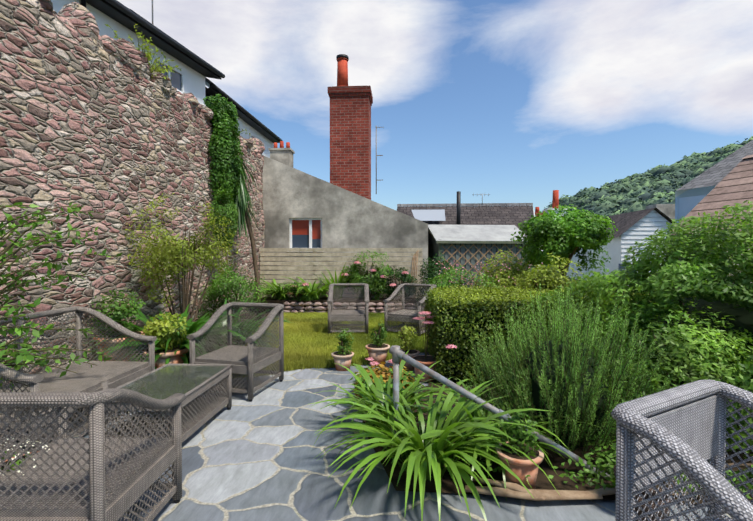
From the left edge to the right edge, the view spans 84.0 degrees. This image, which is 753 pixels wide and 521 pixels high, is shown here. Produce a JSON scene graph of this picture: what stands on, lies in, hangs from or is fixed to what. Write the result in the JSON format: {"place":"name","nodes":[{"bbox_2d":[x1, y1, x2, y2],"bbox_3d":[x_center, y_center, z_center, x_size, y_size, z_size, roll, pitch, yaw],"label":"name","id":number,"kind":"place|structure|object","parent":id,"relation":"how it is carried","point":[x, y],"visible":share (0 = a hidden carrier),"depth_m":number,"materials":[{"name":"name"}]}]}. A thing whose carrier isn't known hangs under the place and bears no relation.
{"place":"outdoors","nodes":[
{"label":"outdoors","id":0,"kind":"place"},
{"bbox_2d":[0,437,49,475],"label":"daisy","id":1,"kind":"object","parent":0,"point":[23,449],"depth_m":2.19,"materials":[{"name":"white plant"}]},
{"bbox_2d":[105,24,180,80],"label":"plant","id":2,"kind":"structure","parent":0,"point":[149,55],"depth_m":6.49,"materials":[{"name":"green plant"}]},
{"bbox_2d":[197,259,269,323],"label":"shrub","id":3,"kind":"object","parent":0,"point":[233,285],"depth_m":7.86,"materials":[{"name":"green plant"}]},
{"bbox_2d":[232,311,428,378],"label":"lawn","id":4,"kind":"structure","parent":0,"point":[325,334],"depth_m":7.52,"materials":[{"name":"green plant"}]},
{"bbox_2d":[327,283,368,334],"bbox_3d":[-0.527,0.914,7.916,0.772,0.914,0.777,0,1,-2],"label":"wicker armchair","id":5,"kind":"object","parent":4,"relation":"on","point":[337,317],"depth_m":7.78,"materials":[{"name":"grey wicker"}]},
{"bbox_2d":[383,283,436,335],"bbox_3d":[0.650,0.916,7.837,0.772,0.914,0.777,1,1,32],"label":"wicker armchair","id":6,"kind":"object","parent":4,"relation":"on","point":[403,315],"depth_m":7.76,"materials":[{"name":"grey wicker"}]},
{"bbox_2d":[413,250,457,309],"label":"shrub","id":7,"kind":"object","parent":4,"relation":"on","point":[435,269],"visible":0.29,"depth_m":9.70,"materials":[{"name":"green plant"}]},
{"bbox_2d":[471,249,538,290],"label":"shrub","id":8,"kind":"object","parent":4,"relation":"on","point":[511,273],"depth_m":8.50,"materials":[{"name":"green plant"}]},
{"bbox_2d":[514,253,582,292],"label":"shrub","id":9,"kind":"object","parent":4,"relation":"on","point":[552,278],"depth_m":7.02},
{"bbox_2d":[510,204,617,283],"bbox_3d":[3.743,0.105,8.466,1.903,2.518,1.988,0,1,4],"label":"tree","id":10,"kind":"object","parent":4,"relation":"on","point":[567,231],"depth_m":8.02,"materials":[{"name":"green plant"}]},
{"bbox_2d":[0,352,730,520],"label":"patio paving","id":11,"kind":"structure","parent":0,"point":[245,459],"depth_m":2.82,"materials":[{"name":"stone"}]},
{"bbox_2d":[0,202,121,391],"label":"shrub","id":12,"kind":"object","parent":11,"relation":"on","point":[19,331],"depth_m":3.38,"materials":[{"name":"green plant"}]},
{"bbox_2d":[0,306,156,455],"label":"wicker sofa","id":13,"kind":"object","parent":11,"relation":"on","point":[102,375],"visible":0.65,"depth_m":3.91,"materials":[{"name":"grey wicker"}]},
{"bbox_2d":[0,388,185,520],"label":"wicker chair","id":14,"kind":"object","parent":11,"relation":"on","point":[96,475],"visible":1,"depth_m":1.90,"materials":[{"name":"grey wicker"}]},
{"bbox_2d":[104,363,231,441],"bbox_3d":[-1.752,1.229,3.572,0.652,0.436,1.002,0,1,4],"label":"wicker coffee table","id":15,"kind":"object","parent":11,"relation":"on","point":[192,383],"visible":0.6,"depth_m":3.52,"materials":[{"name":"grey wicker"}]},
{"bbox_2d":[187,302,283,401],"bbox_3d":[-1.525,0.971,4.674,0.772,0.914,0.777,0,1,14],"label":"wicker chair","id":16,"kind":"object","parent":11,"relation":"on","point":[250,359],"visible":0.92,"depth_m":4.66,"materials":[{"name":"grey wicker"}]},
{"bbox_2d":[1,331,543,488],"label":"plant pots","id":17,"kind":"object","parent":11,"relation":"on","point":[520,466],"visible":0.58,"depth_m":4.84,"materials":[{"name":"ceramic"}]},
{"bbox_2d":[87,288,145,336],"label":"shrub","id":18,"kind":"object","parent":17,"relation":"in","point":[119,313],"depth_m":5.19,"materials":[{"name":"green plant"}]},
{"bbox_2d":[142,312,186,350],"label":"pot plant","id":19,"kind":"object","parent":17,"relation":"in","point":[165,330],"depth_m":4.93,"materials":[{"name":"green plant"}]},
{"bbox_2d":[333,328,353,354],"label":"pot plant","id":20,"kind":"object","parent":17,"relation":"in","point":[344,339],"depth_m":5.40,"materials":[{"name":"green plant"}]},
{"bbox_2d":[369,320,387,346],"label":"pot plant","id":21,"kind":"object","parent":17,"relation":"in","point":[380,340],"depth_m":5.58,"materials":[{"name":"green plant"}]},
{"bbox_2d":[396,325,418,351],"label":"pot plant","id":22,"kind":"object","parent":17,"relation":"in","point":[406,331],"depth_m":5.37,"materials":[{"name":"green plant"}]},
{"bbox_2d":[420,315,431,358],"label":"sedum stems","id":23,"kind":"object","parent":17,"relation":"on","point":[425,347],"visible":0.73,"depth_m":4.94,"materials":[{"name":"green plant"}]},
{"bbox_2d":[496,412,540,456],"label":"terracotta pot plant","id":24,"kind":"object","parent":17,"relation":"in","point":[522,434],"depth_m":2.63,"materials":[{"name":"green plant"}]},
{"bbox_2d":[513,200,752,428],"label":"shrub","id":25,"kind":"object","parent":11,"relation":"on","point":[708,277],"depth_m":3.74,"materials":[{"name":"green plant"}]},
{"bbox_2d":[613,465,676,520],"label":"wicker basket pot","id":26,"kind":"object","parent":11,"relation":"on","point":[650,502],"visible":0.15,"depth_m":2.31,"materials":[{"name":"wicker"}]},
{"bbox_2d":[594,301,752,452],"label":"shrub","id":27,"kind":"object","parent":11,"relation":"on","point":[700,360],"depth_m":3.16,"materials":[{"name":"green plant"}]},
{"bbox_2d":[610,380,752,520],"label":"wicker chair","id":28,"kind":"object","parent":11,"relation":"on","point":[665,435],"visible":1,"depth_m":1.49,"materials":[{"name":"grey wicker"}]},
{"bbox_2d":[117,0,752,211],"label":"sky","id":29,"kind":"structure","parent":0,"point":[512,101],"materials":[{"name":"blue"}]},
{"bbox_2d":[140,297,752,504],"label":"bed soil","id":30,"kind":"structure","parent":0,"point":[448,485],"depth_m":2.88,"materials":[{"name":"brown soil"}]},
{"bbox_2d":[71,298,260,368],"bbox_3d":[-2.695,0.980,5.593,2.531,0.945,2.621,0,1,4],"label":"plant","id":31,"kind":"object","parent":30,"relation":"on","point":[202,320],"visible":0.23,"depth_m":5.20,"materials":[{"name":"green plant"}]},
{"bbox_2d":[125,193,240,327],"bbox_3d":[-3.020,0.199,6.473,1.458,2.408,1.821,0,1,4],"label":"shrub","id":32,"kind":"object","parent":30,"relation":"on","point":[172,258],"depth_m":6.20,"materials":[{"name":"green plant"}]},
{"bbox_2d":[209,186,238,252],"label":"ivy","id":33,"kind":"object","parent":30,"relation":"on","point":[229,209],"depth_m":8.15,"materials":[{"name":"green plant"}]},
{"bbox_2d":[159,296,291,347],"bbox_3d":[-2.293,0.996,6.196,1.988,0.870,2.007,-1,1,-38],"label":"plant","id":34,"kind":"object","parent":30,"relation":"on","point":[247,328],"visible":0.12,"depth_m":6.07,"materials":[{"name":"green plant"}]},
{"bbox_2d":[224,244,232,317],"bbox_3d":[-2.909,0.465,8.277,0.202,1.804,0.060,0,1,-11],"label":"tree trunk","id":35,"kind":"object","parent":30,"relation":"on","point":[226,257],"visible":0.06,"depth_m":8.25,"materials":[{"name":"brown wood"}]},
{"bbox_2d":[239,159,257,189],"bbox_3d":[-3.120,-1.868,9.110,1.099,0.776,1.233,0,1,4],"label":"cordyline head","id":36,"kind":"object","parent":30,"relation":"on","point":[248,170],"visible":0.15,"depth_m":9.24},
{"bbox_2d":[223,186,257,230],"bbox_3d":[-3.054,-1.157,9.136,0.723,1.098,0.791,-1,1,-37],"label":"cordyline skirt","id":37,"kind":"object","parent":36,"relation":"attached to","point":[235,201],"visible":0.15,"depth_m":9.06,"materials":[{"name":"green plant"}]},
{"bbox_2d":[225,200,257,240],"bbox_3d":[-3.053,-0.898,9.245,0.861,1.119,0.783,0,1,25],"label":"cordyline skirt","id":38,"kind":"object","parent":36,"relation":"attached to","point":[240,215],"visible":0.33,"depth_m":9.10,"materials":[{"name":"green plant"}]},
{"bbox_2d":[224,176,267,215],"bbox_3d":[-2.930,-1.387,9.117,0.940,1.139,0.824,0,1,4],"label":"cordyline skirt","id":39,"kind":"object","parent":36,"relation":"attached to","point":[244,190],"visible":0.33,"depth_m":9.01,"materials":[{"name":"green plant"}]},
{"bbox_2d":[236,166,255,199],"bbox_3d":[-3.005,-1.658,9.174,0.824,1.098,0.722,-1,1,-42],"label":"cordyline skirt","id":40,"kind":"object","parent":36,"relation":"attached to","point":[242,174],"visible":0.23,"depth_m":9.07,"materials":[{"name":"green plant"}]},
{"bbox_2d":[243,195,261,319],"bbox_3d":[-2.815,-0.428,9.255,0.530,3.557,0.117,0,1,-17],"label":"tree trunk","id":41,"kind":"object","parent":30,"relation":"on","point":[254,255],"visible":0.48,"depth_m":9.25,"materials":[{"name":"plant"}]},
{"bbox_2d":[254,279,316,299],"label":"plant","id":42,"kind":"object","parent":30,"relation":"on","point":[273,291],"visible":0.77,"depth_m":10.67,"materials":[{"name":"green plant"}]},
{"bbox_2d":[277,280,319,301],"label":"shrub","id":43,"kind":"object","parent":30,"relation":"on","point":[303,297],"depth_m":10.52,"materials":[{"name":"green plant"}]},
{"bbox_2d":[275,277,333,299],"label":"plant","id":44,"kind":"object","parent":30,"relation":"on","point":[314,290],"visible":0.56,"depth_m":10.55,"materials":[{"name":"green plant"}]},
{"bbox_2d":[314,263,354,299],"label":"plant","id":45,"kind":"object","parent":30,"relation":"on","point":[340,279],"visible":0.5,"depth_m":10.62,"materials":[{"name":"green plant"}]},
{"bbox_2d":[260,248,422,298],"bbox_3d":[-0.958,0.343,11.109,4.340,1.345,0.099,0,1,4],"label":"slat fence","id":46,"kind":"object","parent":30,"relation":"on","point":[314,263],"visible":0.44,"depth_m":11.09,"materials":[{"name":"brown wood"}]},
{"bbox_2d":[283,302,422,312],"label":"bed edging stones","id":47,"kind":"object","parent":30,"relation":"on","point":[300,307],"visible":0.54,"depth_m":10.32,"materials":[{"name":"beige stone"}]},
{"bbox_2d":[341,250,391,299],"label":"shrub","id":48,"kind":"object","parent":30,"relation":"on","point":[374,282],"depth_m":10.57,"materials":[{"name":"green plant"}]},
{"bbox_2d":[352,361,414,398],"bbox_3d":[0.098,1.282,4.282,0.695,0.374,0.924,0,1,4],"label":"orange heuchera","id":49,"kind":"object","parent":30,"relation":"on","point":[377,372],"depth_m":4.29,"materials":[{"name":"orange plant"}]},
{"bbox_2d":[348,367,423,412],"bbox_3d":[0.123,1.297,4.223,0.776,0.398,1.075,0,1,-18],"label":"green heuchera","id":50,"kind":"object","parent":30,"relation":"on","point":[405,378],"depth_m":4.09,"materials":[{"name":"plant"}]},
{"bbox_2d":[309,350,467,456],"bbox_3d":[0.156,1.154,3.586,1.552,0.600,1.484,0,1,4],"label":"agapanthus","id":51,"kind":"object","parent":30,"relation":"on","point":[373,392],"visible":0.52,"depth_m":3.62,"materials":[{"name":"green plant"}]},
{"bbox_2d":[379,267,416,299],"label":"shrub","id":52,"kind":"object","parent":30,"relation":"on","point":[406,278],"depth_m":10.55,"materials":[{"name":"green plant"}]},
{"bbox_2d":[409,252,417,296],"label":"bamboo canes","id":53,"kind":"object","parent":30,"relation":"on","point":[415,267],"visible":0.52,"depth_m":10.88,"materials":[{"name":"brown wood"}]},
{"bbox_2d":[287,261,542,365],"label":"pink flowers","id":54,"kind":"object","parent":30,"relation":"on","point":[418,318],"visible":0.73,"depth_m":7.72,"materials":[{"name":"pink plant"}]},
{"bbox_2d":[311,377,559,520],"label":"agapanthus","id":55,"kind":"object","parent":30,"relation":"on","point":[427,461],"visible":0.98,"depth_m":2.71,"materials":[{"name":"green plant"}]},
{"bbox_2d":[389,345,609,478],"bbox_3d":[0.986,1.141,2.956,1.860,0.975,0.119,0,1,16],"label":"step handrail","id":56,"kind":"object","parent":30,"relation":"on","point":[397,353],"visible":0.62,"depth_m":3.06,"materials":[{"name":"metal"}]},
{"bbox_2d":[402,377,597,500],"bbox_3d":[0.895,1.178,3.154,1.487,0.601,1.494,0,1,4],"label":"agapanthus","id":57,"kind":"object","parent":30,"relation":"on","point":[438,433],"visible":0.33,"depth_m":2.93,"materials":[{"name":"green plant"}]},
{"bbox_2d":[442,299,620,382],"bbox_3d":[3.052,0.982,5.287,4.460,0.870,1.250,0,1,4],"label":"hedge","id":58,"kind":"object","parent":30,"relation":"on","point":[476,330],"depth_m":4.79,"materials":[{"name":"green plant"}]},
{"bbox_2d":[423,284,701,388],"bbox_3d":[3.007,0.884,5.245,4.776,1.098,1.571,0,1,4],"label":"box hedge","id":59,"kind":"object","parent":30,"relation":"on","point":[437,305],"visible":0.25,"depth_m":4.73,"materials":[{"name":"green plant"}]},
{"bbox_2d":[464,275,670,457],"bbox_3d":[1.528,0.836,3.401,1.567,1.417,1.662,0,1,4],"label":"rosemary bush","id":60,"kind":"object","parent":30,"relation":"on","point":[540,342],"depth_m":3.12,"materials":[{"name":"green plant"}]},
{"bbox_2d":[465,477,688,500],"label":"driftwood pieces","id":61,"kind":"object","parent":30,"relation":"on","point":[514,490],"visible":0.79,"depth_m":2.52,"materials":[{"name":"brown wood"}]},
{"bbox_2d":[423,432,752,498],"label":"ground cover","id":62,"kind":"object","parent":30,"relation":"on","point":[608,464],"depth_m":2.69,"materials":[{"name":"plant"}]},
{"bbox_2d":[428,224,528,288],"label":"garden shed","id":63,"kind":"structure","parent":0,"point":[477,236],"depth_m":11.43,"materials":[{"name":"paint"}]},
{"bbox_2d":[442,244,524,285],"bbox_3d":[2.918,0.161,11.348,2.350,1.220,0.012,0,1,-6],"label":"lattice trellis","id":64,"kind":"object","parent":63,"relation":"attached to","point":[475,257],"visible":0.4,"depth_m":11.32,"materials":[{"name":"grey wood"}]},
{"bbox_2d":[529,261,579,289],"bbox_3d":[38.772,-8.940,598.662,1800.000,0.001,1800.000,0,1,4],"label":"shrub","id":65,"kind":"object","parent":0,"point":[542,271],"depth_m":38.74,"materials":[{"name":"green plant"}]},
{"bbox_2d":[51,0,205,105],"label":"house walls","id":66,"kind":"structure","parent":65,"relation":"on","point":[194,82],"depth_m":8.75,"materials":[{"name":"white paint"}]},
{"bbox_2d":[81,0,224,79],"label":"house eaves","id":67,"kind":"object","parent":66,"relation":"attached to","point":[121,13],"visible":0.56,"depth_m":8.79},
{"bbox_2d":[152,56,183,92],"bbox_3d":[-4.718,-3.807,9.501,0.050,1.250,0.950,0,1,15],"label":"house window","id":68,"kind":"structure","parent":66,"relation":"in","point":[177,79],"depth_m":9.70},
{"bbox_2d":[0,0,264,385],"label":"garden stone wall","id":69,"kind":"structure","parent":65,"relation":"on","point":[88,123],"depth_m":5.19,"materials":[{"name":"brown stone"}]},
{"bbox_2d":[38,0,264,153],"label":"wall coping stones","id":70,"kind":"object","parent":69,"relation":"on","point":[122,50],"depth_m":5.89,"materials":[{"name":"stone"}]},
{"bbox_2d":[203,94,243,203],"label":"ivy on wall","id":71,"kind":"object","parent":69,"relation":"attached to","point":[224,146],"visible":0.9,"depth_m":8.40,"materials":[{"name":"green plant"}]},
{"bbox_2d":[205,79,272,157],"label":"house walls","id":72,"kind":"structure","parent":65,"relation":"on","point":[243,125],"depth_m":14.28,"materials":[{"name":"white paint"}]},
{"bbox_2d":[205,77,282,142],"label":"house eaves","id":73,"kind":"object","parent":72,"relation":"attached to","point":[248,118],"visible":0.46,"depth_m":13.38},
{"bbox_2d":[263,155,427,294],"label":"building wall","id":74,"kind":"structure","parent":65,"relation":"on","point":[351,219],"depth_m":11.42,"materials":[{"name":"grey paint"}]},
{"bbox_2d":[268,148,294,167],"bbox_3d":[-2.976,-3.096,13.149,0.700,0.750,0.520,0,1,4],"label":"chimney stack","id":75,"kind":"object","parent":74,"relation":"on","point":[283,155],"visible":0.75,"depth_m":12.92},
{"bbox_2d":[273,141,289,147],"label":"chimney pots","id":76,"kind":"object","parent":75,"relation":"on","point":[282,144],"visible":0.62,"depth_m":13.09,"materials":[{"name":"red ceramic"}]},
{"bbox_2d":[290,218,321,247],"bbox_3d":[-1.944,-0.704,11.495,1.020,0.935,0.190,0,1,4],"label":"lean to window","id":77,"kind":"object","parent":74,"relation":"in","point":[305,232],"visible":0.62,"depth_m":11.58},
{"bbox_2d":[328,86,372,199],"bbox_3d":[-0.731,-2.956,12.004,1.190,3.710,0.900,0,1,4],"label":"brick chimney","id":78,"kind":"object","parent":74,"relation":"on","point":[350,138],"visible":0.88,"depth_m":11.60,"materials":[{"name":"red brick"}]},
{"bbox_2d":[332,54,366,86],"bbox_3d":[-0.731,-5.303,11.963,0.990,0.995,0.700,0,1,4],"label":"chimney pot","id":79,"kind":"object","parent":78,"relation":"on","point":[342,69],"visible":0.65,"depth_m":11.79,"materials":[{"name":"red ceramic"}]},
{"bbox_2d":[376,126,383,193],"bbox_3d":[0.092,-2.875,11.951,0.240,1.950,0.200,0,1,4],"label":"antenna","id":80,"kind":"object","parent":74,"relation":"attached to","point":[376,157],"visible":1,"depth_m":11.95,"materials":[{"name":"metal"}]},
{"bbox_2d":[425,264,499,296],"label":"shrub","id":81,"kind":"object","parent":65,"relation":"on","point":[444,279],"depth_m":8.08,"materials":[{"name":"green plant"}]},
{"bbox_2d":[397,203,542,270],"bbox_3d":[4.630,-0.966,19.106,7.698,3.295,5.200,0,1,4],"label":"slate roof","id":82,"kind":"object","parent":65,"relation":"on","point":[515,214],"visible":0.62,"depth_m":18.44,"materials":[{"name":"grey stone"}]},
{"bbox_2d":[456,191,460,224],"bbox_3d":[3.366,-2.020,17.166,0.168,1.601,0.168,0,1,4],"label":"flue pipe","id":83,"kind":"object","parent":82,"relation":"on","point":[458,219],"visible":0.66,"depth_m":17.09,"materials":[{"name":"black metal"}]},
{"bbox_2d":[534,190,566,218],"bbox_3d":[8.821,-2.074,21.470,1.525,3.020,0.900,0,1,4],"label":"chimney stack","id":84,"kind":"object","parent":82,"relation":"on","point":[555,201],"visible":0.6,"depth_m":21.28,"materials":[{"name":"orange brick"}]},
{"bbox_2d":[566,208,674,281],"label":"white cottage","id":85,"kind":"structure","parent":65,"relation":"on","point":[638,226],"depth_m":19.41,"materials":[{"name":"paint"}]},
{"bbox_2d":[646,204,674,218],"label":"roof","id":86,"kind":"structure","parent":85,"relation":"on","point":[668,210],"depth_m":22.47,"materials":[{"name":"grey"}]},
{"bbox_2d":[666,155,752,282],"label":"tiled roof","id":87,"kind":"structure","parent":65,"relation":"on","point":[733,186],"depth_m":8.66,"materials":[{"name":"tile"}]},
{"bbox_2d":[675,140,752,222],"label":"slate roof","id":88,"kind":"structure","parent":65,"relation":"on","point":[691,195],"depth_m":12.85,"materials":[{"name":"grey stone"}]},
{"bbox_3d":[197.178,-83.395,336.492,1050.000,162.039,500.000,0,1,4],"label":"wooded hill","id":89,"kind":"structure","parent":0,"visible":0},
{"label":"tree trunks","id":90,"kind":"object","parent":89,"relation":"on","visible":0},
{"bbox_2d":[544,136,752,216],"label":"hillside trees","id":91,"kind":"object","parent":90,"relation":"on","point":[646,194],"visible":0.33,"depth_m":220.44,"materials":[{"name":"green plant"}]}
]}

